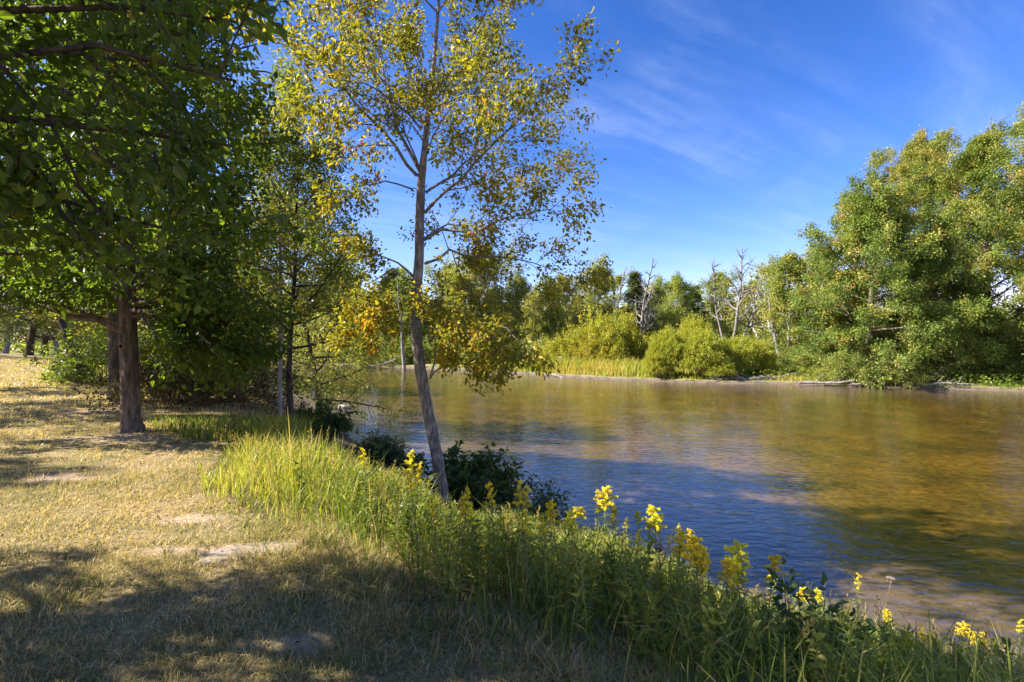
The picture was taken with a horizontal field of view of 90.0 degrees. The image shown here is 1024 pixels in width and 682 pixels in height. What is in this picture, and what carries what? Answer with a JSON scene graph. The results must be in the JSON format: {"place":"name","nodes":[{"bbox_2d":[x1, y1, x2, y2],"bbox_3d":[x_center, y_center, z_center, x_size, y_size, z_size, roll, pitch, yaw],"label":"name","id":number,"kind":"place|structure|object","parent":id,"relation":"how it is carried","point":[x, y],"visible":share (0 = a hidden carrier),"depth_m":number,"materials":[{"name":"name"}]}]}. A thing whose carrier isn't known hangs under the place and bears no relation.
{"place":"outdoors","nodes":[
{"label":"outdoors","id":0,"kind":"place"},
{"bbox_2d":[0,342,1023,681],"bbox_3d":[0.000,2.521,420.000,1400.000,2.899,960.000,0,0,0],"label":"ground","id":1,"kind":"structure","parent":0,"point":[960,552],"depth_m":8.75,"materials":[{"name":"beige plant"}]},
{"bbox_2d":[0,220,31,349],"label":"tree","id":2,"kind":"object","parent":1,"relation":"on","point":[9,331],"visible":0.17,"depth_m":40.03,"materials":[{"name":"green plant"}]},
{"bbox_2d":[0,220,78,354],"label":"tree","id":3,"kind":"object","parent":1,"relation":"on","point":[32,335],"visible":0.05,"depth_m":43.99,"materials":[{"name":"green plant"}]},
{"bbox_2d":[1,274,107,354],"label":"tree","id":4,"kind":"object","parent":1,"relation":"on","point":[44,341],"visible":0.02,"depth_m":46.81,"materials":[{"name":"green plant"}]},
{"bbox_2d":[20,286,107,357],"bbox_3d":[-34.755,-3.632,41.355,9.626,10.905,8.187,0,0,29],"label":"broadleaf tree","id":5,"kind":"object","parent":1,"relation":"on","point":[56,319],"visible":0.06,"depth_m":39.58,"materials":[{"name":"green plant"}]},
{"bbox_2d":[57,318,103,383],"bbox_3d":[-16.790,0.498,20.021,2.206,2.788,0.678,0,0,0],"label":"fallen trunk","id":6,"kind":"object","parent":1,"relation":"on","point":[62,323],"visible":0.22,"depth_m":19.97,"materials":[{"name":"brown wood"}]},
{"bbox_2d":[17,321,156,388],"bbox_3d":[-15.096,0.627,18.992,4.088,3.023,3.779,0,0,-18],"label":"bush","id":7,"kind":"object","parent":1,"relation":"on","point":[88,358],"visible":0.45,"depth_m":18.18,"materials":[{"name":"green plant"}]},
{"bbox_2d":[39,223,148,347],"bbox_3d":[-30.706,-3.935,39.866,8.771,11.684,10.314,0,0,-23],"label":"broadleaf tree","id":8,"kind":"object","parent":1,"relation":"on","point":[97,325],"visible":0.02,"depth_m":37.48,"materials":[{"name":"green plant"}]},
{"bbox_2d":[0,15,243,401],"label":"maple tree","id":9,"kind":"object","parent":1,"relation":"on","point":[113,347],"visible":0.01,"depth_m":13.90,"materials":[{"name":"green plant"}]},
{"bbox_2d":[70,333,215,412],"bbox_3d":[-9.182,1.049,13.289,3.261,2.491,3.206,0,0,-21],"label":"thicket bush","id":10,"kind":"object","parent":1,"relation":"on","point":[146,372],"visible":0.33,"depth_m":12.64,"materials":[{"name":"green plant"}]},
{"bbox_2d":[0,0,309,432],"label":"maple tree","id":11,"kind":"object","parent":1,"relation":"on","point":[203,336],"visible":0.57,"depth_m":8.46,"materials":[{"name":"green plant"}]},
{"bbox_2d":[0,0,318,314],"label":"maple tree","id":12,"kind":"object","parent":1,"relation":"on","point":[16,202],"visible":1,"depth_m":3.12,"materials":[{"name":"green plant"}]},
{"bbox_2d":[139,345,268,409],"bbox_3d":[-8.242,1.070,13.847,3.356,2.582,3.703,0,0,22],"label":"thicket bush","id":13,"kind":"object","parent":1,"relation":"on","point":[195,394],"visible":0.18,"depth_m":12.77,"materials":[{"name":"green plant"}]},
{"bbox_2d":[174,331,305,409],"bbox_3d":[-7.346,0.761,13.997,3.355,2.673,3.535,0,0,30],"label":"thicket bush","id":14,"kind":"object","parent":1,"relation":"on","point":[265,374],"visible":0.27,"depth_m":13.72,"materials":[{"name":"green plant"}]},
{"bbox_2d":[193,538,318,565],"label":"stone slab","id":15,"kind":"structure","parent":1,"relation":"on","point":[217,552],"depth_m":3.99,"materials":[{"name":"beige stone"}]},
{"bbox_2d":[177,35,357,416],"bbox_3d":[-5.761,-2.848,12.725,4.112,10.089,3.814,0,0,0],"label":"young tree","id":16,"kind":"object","parent":1,"relation":"on","point":[310,306],"visible":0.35,"depth_m":12.83,"materials":[{"name":"green plant"}]},
{"bbox_2d":[223,326,318,395],"bbox_3d":[-8.388,0.957,16.602,3.812,3.107,3.403,0,0,-29],"label":"thicket bush","id":17,"kind":"object","parent":1,"relation":"on","point":[295,365],"visible":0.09,"depth_m":16.77,"materials":[{"name":"green plant"}]},
{"bbox_2d":[0,420,550,681],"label":"fallen leaves","id":18,"kind":"object","parent":1,"relation":"on","point":[118,660],"visible":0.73,"depth_m":4.10,"materials":[{"name":"brown plant"}]},
{"bbox_2d":[194,58,374,419],"bbox_3d":[-5.623,-2.310,13.214,4.793,9.265,4.955,0,0,-43],"label":"young tree","id":19,"kind":"object","parent":1,"relation":"on","point":[327,275],"visible":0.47,"depth_m":12.78,"materials":[{"name":"green plant"}]},
{"bbox_2d":[222,163,418,423],"bbox_3d":[-8.083,-1.564,20.787,8.831,11.425,7.782,0,0,42],"label":"tree","id":20,"kind":"object","parent":1,"relation":"on","point":[320,329],"visible":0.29,"depth_m":20.60,"materials":[{"name":"green plant"}]},
{"bbox_2d":[285,396,358,441],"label":"bank shrub","id":21,"kind":"object","parent":1,"relation":"on","point":[324,414],"visible":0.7,"depth_m":14.09,"materials":[{"name":"green plant"}]},
{"bbox_2d":[355,447,375,541],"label":"goldenrod","id":22,"kind":"object","parent":1,"relation":"on","point":[363,464],"visible":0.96,"depth_m":4.36,"materials":[{"name":"green plant"}]},
{"bbox_2d":[345,429,411,468],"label":"juniper shrub","id":23,"kind":"object","parent":1,"relation":"on","point":[378,447],"visible":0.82,"depth_m":11.11,"materials":[{"name":"green plant"}]},
{"bbox_2d":[374,334,425,365],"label":"bush","id":24,"kind":"object","parent":1,"relation":"on","point":[390,353],"visible":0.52,"depth_m":64.84,"materials":[{"name":"green plant"}]},
{"bbox_2d":[381,266,431,341],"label":"broadleaf tree","id":25,"kind":"object","parent":1,"relation":"on","point":[405,284],"visible":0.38,"depth_m":72.95,"materials":[{"name":"green plant"}]},
{"bbox_2d":[385,451,431,481],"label":"bank shrub","id":26,"kind":"object","parent":1,"relation":"on","point":[417,459],"visible":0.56,"depth_m":10.73,"materials":[{"name":"green plant"}]},
{"bbox_2d":[402,471,424,571],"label":"goldenrod","id":27,"kind":"object","parent":1,"relation":"on","point":[410,485],"visible":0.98,"depth_m":3.70,"materials":[{"name":"green plant"}]},
{"bbox_2d":[393,335,436,364],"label":"bush","id":28,"kind":"object","parent":1,"relation":"on","point":[426,353],"visible":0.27,"depth_m":64.63,"materials":[{"name":"green plant"}]},
{"bbox_2d":[212,0,620,506],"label":"poplar tree","id":29,"kind":"object","parent":1,"relation":"on","point":[496,350],"visible":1,"depth_m":7.34,"materials":[{"name":"yellow plant"}]},
{"bbox_2d":[408,461,429,562],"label":"goldenrod","id":30,"kind":"object","parent":1,"relation":"on","point":[418,476],"visible":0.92,"depth_m":3.99,"materials":[{"name":"green plant"}]},
{"bbox_2d":[424,496,449,604],"bbox_3d":[-0.486,1.339,3.239,0.183,0.732,0.174,0,0,-30],"label":"goldenrod","id":31,"kind":"object","parent":1,"relation":"on","point":[432,513],"visible":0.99,"depth_m":3.24,"materials":[{"name":"green plant"}]},
{"bbox_2d":[408,259,469,343],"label":"broadleaf tree","id":32,"kind":"object","parent":1,"relation":"on","point":[427,272],"visible":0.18,"depth_m":76.65,"materials":[{"name":"green plant"}]},
{"bbox_2d":[446,497,468,595],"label":"goldenrod","id":33,"kind":"object","parent":1,"relation":"on","point":[460,515],"visible":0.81,"depth_m":3.31,"materials":[{"name":"green plant"}]},
{"bbox_2d":[439,269,476,333],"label":"birch tree","id":34,"kind":"object","parent":1,"relation":"on","point":[456,286],"visible":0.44,"depth_m":66.78,"materials":[{"name":"green plant"}]},
{"bbox_2d":[450,486,476,598],"bbox_3d":[-0.312,1.335,3.336,0.194,0.774,0.184,0,0,-44],"label":"goldenrod","id":35,"kind":"object","parent":1,"relation":"on","point":[462,511],"visible":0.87,"depth_m":3.32,"materials":[{"name":"green plant"}]},
{"bbox_2d":[461,501,484,604],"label":"goldenrod","id":36,"kind":"object","parent":1,"relation":"on","point":[469,510],"visible":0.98,"depth_m":3.28,"materials":[{"name":"green plant"}]},
{"bbox_2d":[422,440,531,513],"bbox_3d":[-0.768,2.634,9.119,2.260,1.652,1.993,0,0,0],"label":"bank shrub","id":37,"kind":"object","parent":1,"relation":"on","point":[477,476],"visible":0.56,"depth_m":9.01,"materials":[{"name":"green plant"}]},
{"bbox_2d":[447,240,531,343],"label":"broadleaf tree","id":38,"kind":"object","parent":1,"relation":"on","point":[497,291],"visible":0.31,"depth_m":67.21,"materials":[{"name":"green plant"}]},
{"bbox_2d":[480,481,507,603],"bbox_3d":[-0.122,1.330,3.319,0.204,0.856,0.214,0,0,31],"label":"goldenrod","id":39,"kind":"object","parent":1,"relation":"on","point":[490,494],"visible":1,"depth_m":3.32,"materials":[{"name":"green plant"}]},
{"bbox_2d":[0,300,1023,353],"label":"distant wood","id":40,"kind":"object","parent":1,"relation":"on","point":[756,328],"visible":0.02,"depth_m":112.79,"materials":[{"name":"green plant"}]},
{"bbox_2d":[497,263,533,342],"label":"broadleaf tree","id":41,"kind":"object","parent":1,"relation":"on","point":[516,284],"visible":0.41,"depth_m":71.00,"materials":[{"name":"green plant"}]},
{"bbox_2d":[454,468,579,529],"bbox_3d":[-0.036,2.998,8.980,2.241,1.466,2.596,0,0,45],"label":"bank shrub","id":42,"kind":"object","parent":1,"relation":"on","point":[542,501],"visible":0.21,"depth_m":8.76,"materials":[{"name":"green plant"}]},
{"bbox_2d":[505,480,529,592],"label":"goldenrod","id":43,"kind":"object","parent":1,"relation":"on","point":[518,493],"visible":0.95,"depth_m":3.52,"materials":[{"name":"green plant"}]},
{"bbox_2d":[515,510,535,617],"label":"goldenrod","id":44,"kind":"object","parent":1,"relation":"on","point":[525,522],"visible":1,"depth_m":3.12,"materials":[{"name":"green plant"}]},
{"bbox_2d":[514,486,537,604],"bbox_3d":[0.086,1.387,3.479,0.194,0.814,0.204,0,0,16],"label":"goldenrod","id":45,"kind":"object","parent":1,"relation":"on","point":[527,500],"visible":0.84,"depth_m":3.48,"materials":[{"name":"green plant"}]},
{"bbox_2d":[519,283,548,341],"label":"birch tree","id":46,"kind":"object","parent":1,"relation":"on","point":[534,320],"visible":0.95,"depth_m":63.83,"materials":[{"name":"green plant"}]},
{"bbox_2d":[533,513,552,617],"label":"goldenrod","id":47,"kind":"object","parent":1,"relation":"on","point":[542,525],"visible":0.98,"depth_m":3.16,"materials":[{"name":"green plant"}]},
{"bbox_2d":[536,274,566,341],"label":"birch tree","id":48,"kind":"object","parent":1,"relation":"on","point":[547,329],"visible":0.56,"depth_m":65.03,"materials":[{"name":"green plant"}]},
{"bbox_2d":[543,499,564,586],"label":"goldenrod","id":49,"kind":"object","parent":1,"relation":"on","point":[550,508],"visible":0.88,"depth_m":3.87,"materials":[{"name":"green plant"}]},
{"bbox_2d":[534,333,578,362],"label":"yellow shrub","id":50,"kind":"object","parent":1,"relation":"on","point":[555,346],"visible":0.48,"depth_m":56.55,"materials":[{"name":"green plant"}]},
{"bbox_2d":[547,270,589,342],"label":"broadleaf tree","id":51,"kind":"object","parent":1,"relation":"on","point":[567,306],"visible":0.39,"depth_m":71.70,"materials":[{"name":"green plant"}]},
{"bbox_2d":[559,321,609,362],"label":"yellow shrub","id":52,"kind":"object","parent":1,"relation":"on","point":[574,337],"visible":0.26,"depth_m":56.91,"materials":[{"name":"green plant"}]},
{"bbox_2d":[147,407,1023,681],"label":"tall grass","id":53,"kind":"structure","parent":1,"relation":"on","point":[281,468],"depth_m":3.75,"materials":[{"name":"green plant"}]},
{"bbox_2d":[568,334,620,365],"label":"yellow shrub","id":54,"kind":"object","parent":1,"relation":"on","point":[590,347],"visible":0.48,"depth_m":54.45,"materials":[{"name":"green plant"}]},
{"bbox_2d":[569,252,628,333],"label":"broadleaf tree","id":55,"kind":"object","parent":1,"relation":"on","point":[590,301],"visible":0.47,"depth_m":68.94,"materials":[{"name":"green plant"}]},
{"bbox_2d":[578,304,632,361],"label":"yellow shrub","id":56,"kind":"object","parent":1,"relation":"on","point":[602,332],"visible":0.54,"depth_m":55.88,"materials":[{"name":"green plant"}]},
{"bbox_2d":[593,485,618,547],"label":"goldenrod","id":57,"kind":"object","parent":1,"relation":"on","point":[606,493],"visible":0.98,"depth_m":5.05,"materials":[{"name":"yellow plant"}]},
{"bbox_2d":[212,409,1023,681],"bbox_3d":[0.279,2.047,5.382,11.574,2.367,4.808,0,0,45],"label":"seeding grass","id":58,"kind":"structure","parent":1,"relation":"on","point":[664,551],"depth_m":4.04,"materials":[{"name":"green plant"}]},
{"bbox_2d":[596,265,656,323],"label":"broadleaf tree","id":59,"kind":"object","parent":1,"relation":"on","point":[618,277],"visible":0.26,"depth_m":74.67,"materials":[{"name":"green plant"}]},
{"bbox_2d":[608,305,650,363],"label":"yellow shrub","id":60,"kind":"object","parent":1,"relation":"on","point":[632,339],"visible":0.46,"depth_m":57.72,"materials":[{"name":"green plant"}]},
{"bbox_2d":[623,258,658,341],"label":"dead tree","id":61,"kind":"object","parent":1,"relation":"on","point":[644,307],"visible":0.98,"depth_m":60.08,"materials":[{"name":"grey wood"}]},
{"bbox_2d":[616,270,673,346],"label":"pine tree","id":62,"kind":"object","parent":1,"relation":"on","point":[635,287],"visible":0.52,"depth_m":72.71,"materials":[{"name":"green plant"}]},
{"bbox_2d":[641,505,666,560],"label":"goldenrod","id":63,"kind":"object","parent":1,"relation":"on","point":[652,520],"visible":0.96,"depth_m":5.09,"materials":[{"name":"yellow plant"}]},
{"bbox_2d":[631,275,677,337],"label":"broadleaf tree","id":64,"kind":"object","parent":1,"relation":"on","point":[658,295],"visible":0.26,"depth_m":81.07,"materials":[{"name":"green plant"}]},
{"bbox_2d":[286,414,1023,681],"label":"leafy weeds","id":65,"kind":"object","parent":1,"relation":"on","point":[651,608],"visible":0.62,"depth_m":3.17,"materials":[{"name":"green plant"}]},
{"bbox_2d":[640,347,675,377],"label":"willow bush","id":66,"kind":"object","parent":1,"relation":"on","point":[657,368],"visible":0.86,"depth_m":41.44,"materials":[{"name":"green plant"}]},
{"bbox_2d":[643,323,687,376],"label":"willow bush","id":67,"kind":"object","parent":1,"relation":"on","point":[664,343],"visible":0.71,"depth_m":41.63,"materials":[{"name":"green plant"}]},
{"bbox_2d":[641,270,698,339],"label":"broadleaf tree","id":68,"kind":"object","parent":1,"relation":"on","point":[678,287],"visible":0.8,"depth_m":69.61,"materials":[{"name":"green plant"}]},
{"bbox_2d":[667,527,688,626],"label":"goldenrod","id":69,"kind":"object","parent":1,"relation":"on","point":[679,542],"visible":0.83,"depth_m":3.16,"materials":[{"name":"green plant"}]},
{"bbox_2d":[672,308,712,371],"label":"willow bush","id":70,"kind":"object","parent":1,"relation":"on","point":[690,324],"visible":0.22,"depth_m":45.62,"materials":[{"name":"green plant"}]},
{"bbox_2d":[668,285,717,335],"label":"tree","id":71,"kind":"object","parent":1,"relation":"on","point":[695,305],"visible":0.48,"depth_m":74.64,"materials":[{"name":"green plant"}]},
{"bbox_2d":[680,534,710,659],"bbox_3d":[1.043,1.473,2.878,0.210,0.771,0.171,0,0,-12],"label":"goldenrod","id":72,"kind":"object","parent":1,"relation":"on","point":[693,541],"visible":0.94,"depth_m":2.88,"materials":[{"name":"green plant"}]},
{"bbox_2d":[689,546,715,648],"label":"goldenrod","id":73,"kind":"object","parent":1,"relation":"on","point":[702,570],"visible":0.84,"depth_m":2.87,"materials":[{"name":"green plant"}]},
{"bbox_2d":[675,325,734,376],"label":"willow bush","id":74,"kind":"object","parent":1,"relation":"on","point":[697,358],"visible":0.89,"depth_m":40.48,"materials":[{"name":"green plant"}]},
{"bbox_2d":[701,358,740,377],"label":"willow bush","id":75,"kind":"object","parent":1,"relation":"on","point":[715,371],"visible":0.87,"depth_m":39.65,"materials":[{"name":"green plant"}]},
{"bbox_2d":[694,265,757,340],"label":"broadleaf tree","id":76,"kind":"object","parent":1,"relation":"on","point":[728,330],"visible":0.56,"depth_m":71.33,"materials":[{"name":"green plant"}]},
{"bbox_2d":[713,557,739,665],"bbox_3d":[1.187,1.533,2.867,0.193,0.687,0.144,0,0,63],"label":"goldenrod","id":77,"kind":"object","parent":1,"relation":"on","point":[728,568],"visible":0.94,"depth_m":2.83,"materials":[{"name":"green plant"}]},
{"bbox_2d":[703,246,767,336],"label":"dead tree","id":78,"kind":"object","parent":1,"relation":"on","point":[737,308],"visible":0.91,"depth_m":62.43,"materials":[{"name":"grey wood"}]},
{"bbox_2d":[447,352,1023,389],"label":"reeds","id":79,"kind":"object","parent":1,"relation":"on","point":[613,367],"visible":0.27,"depth_m":44.90,"materials":[{"name":"plant"}]},
{"bbox_2d":[720,540,752,668],"bbox_3d":[1.274,1.518,2.927,0.206,0.759,0.168,0,0,-27],"label":"goldenrod","id":80,"kind":"object","parent":1,"relation":"on","point":[731,549],"visible":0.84,"depth_m":2.91,"materials":[{"name":"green plant"}]},
{"bbox_2d":[719,332,763,372],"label":"willow bush","id":81,"kind":"object","parent":1,"relation":"on","point":[747,360],"visible":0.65,"depth_m":40.95,"materials":[{"name":"green plant"}]},
{"bbox_2d":[730,558,753,668],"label":"goldenrod","id":82,"kind":"object","parent":1,"relation":"on","point":[740,573],"visible":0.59,"depth_m":2.90,"materials":[{"name":"green plant"}]},
{"bbox_2d":[712,260,784,339],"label":"broadleaf tree","id":83,"kind":"object","parent":1,"relation":"on","point":[747,299],"visible":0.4,"depth_m":66.17,"materials":[{"name":"green plant"}]},
{"bbox_2d":[737,336,780,372],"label":"willow bush","id":84,"kind":"object","parent":1,"relation":"on","point":[768,358],"visible":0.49,"depth_m":41.54,"materials":[{"name":"green plant"}]},
{"bbox_2d":[756,554,788,662],"bbox_3d":[1.571,1.668,3.134,0.208,0.739,0.155,0,0,-14],"label":"goldenrod","id":85,"kind":"object","parent":1,"relation":"on","point":[774,561],"visible":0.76,"depth_m":3.13,"materials":[{"name":"green plant"}]},
{"bbox_2d":[756,249,827,352],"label":"broadleaf tree","id":86,"kind":"object","parent":1,"relation":"on","point":[790,264],"visible":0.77,"depth_m":54.38,"materials":[{"name":"green plant"}]},
{"bbox_2d":[773,342,821,363],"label":"bush","id":87,"kind":"object","parent":1,"relation":"on","point":[787,349],"visible":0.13,"depth_m":51.75,"materials":[{"name":"green plant"}]},
{"bbox_2d":[785,235,853,350],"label":"broadleaf tree","id":88,"kind":"object","parent":1,"relation":"on","point":[820,262],"visible":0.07,"depth_m":57.40,"materials":[{"name":"green plant"}]},
{"bbox_2d":[766,552,875,678],"bbox_3d":[1.751,1.627,2.936,0.640,0.797,0.342,0,0,0],"label":"leafy sapling","id":89,"kind":"object","parent":1,"relation":"on","point":[833,608],"visible":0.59,"depth_m":2.92,"materials":[{"name":"green plant"}]},
{"bbox_2d":[806,351,875,385],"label":"bush","id":90,"kind":"object","parent":1,"relation":"on","point":[828,364],"visible":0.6,"depth_m":37.89,"materials":[{"name":"green plant"}]},
{"bbox_2d":[679,362,1023,386],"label":"ground cover","id":91,"kind":"object","parent":1,"relation":"on","point":[956,375],"visible":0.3,"depth_m":36.08,"materials":[{"name":"green plant"}]},
{"bbox_2d":[810,263,902,360],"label":"silver maple","id":92,"kind":"object","parent":1,"relation":"on","point":[853,306],"visible":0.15,"depth_m":41.64,"materials":[{"name":"green plant"}]},
{"bbox_2d":[806,144,906,307],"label":"silver maple","id":93,"kind":"object","parent":1,"relation":"on","point":[880,160],"visible":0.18,"depth_m":45.71,"materials":[{"name":"green plant"}]},
{"bbox_2d":[823,343,899,387],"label":"bush","id":94,"kind":"object","parent":1,"relation":"on","point":[862,370],"visible":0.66,"depth_m":36.60,"materials":[{"name":"green plant"}]},
{"bbox_2d":[781,167,992,387],"bbox_3d":[27.334,-4.157,39.420,13.084,17.536,12.678,0,0,0],"label":"silver maple","id":95,"kind":"object","parent":1,"relation":"on","point":[883,221],"visible":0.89,"depth_m":37.47,"materials":[{"name":"green plant"}]},
{"bbox_2d":[862,360,944,388],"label":"bush","id":96,"kind":"object","parent":1,"relation":"on","point":[911,374],"visible":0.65,"depth_m":35.65,"materials":[{"name":"green plant"}]},
{"bbox_2d":[837,124,1021,348],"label":"silver maple","id":97,"kind":"object","parent":1,"relation":"on","point":[912,151],"visible":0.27,"depth_m":46.85,"materials":[{"name":"green plant"}]},
{"bbox_2d":[880,339,982,382],"bbox_3d":[31.066,1.833,38.599,6.589,4.835,6.623,0,0,26],"label":"bush","id":98,"kind":"object","parent":1,"relation":"on","point":[930,366],"visible":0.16,"depth_m":37.12,"materials":[{"name":"green plant"}]},
{"bbox_2d":[865,218,1023,373],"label":"silver maple","id":99,"kind":"object","parent":1,"relation":"on","point":[982,348],"visible":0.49,"depth_m":36.21,"materials":[{"name":"green plant"}]},
{"bbox_2d":[900,120,1023,359],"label":"silver maple","id":100,"kind":"object","parent":1,"relation":"on","point":[979,167],"visible":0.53,"depth_m":40.55,"materials":[{"name":"green plant"}]},
{"bbox_2d":[925,351,1019,381],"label":"bush","id":101,"kind":"object","parent":1,"relation":"on","point":[943,362],"visible":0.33,"depth_m":36.46,"materials":[{"name":"green plant"}]},
{"bbox_2d":[960,101,1023,361],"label":"silver maple","id":102,"kind":"object","parent":1,"relation":"on","point":[1014,204],"visible":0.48,"depth_m":37.04,"materials":[{"name":"green plant"}]},
{"bbox_2d":[962,354,1023,382],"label":"bush","id":103,"kind":"object","parent":1,"relation":"on","point":[1010,368],"visible":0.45,"depth_m":35.87,"materials":[{"name":"green plant"}]},
{"bbox_2d":[1,0,1023,341],"label":"sky","id":104,"kind":"structure","parent":0,"point":[723,126],"materials":[{"name":"blue"}]},
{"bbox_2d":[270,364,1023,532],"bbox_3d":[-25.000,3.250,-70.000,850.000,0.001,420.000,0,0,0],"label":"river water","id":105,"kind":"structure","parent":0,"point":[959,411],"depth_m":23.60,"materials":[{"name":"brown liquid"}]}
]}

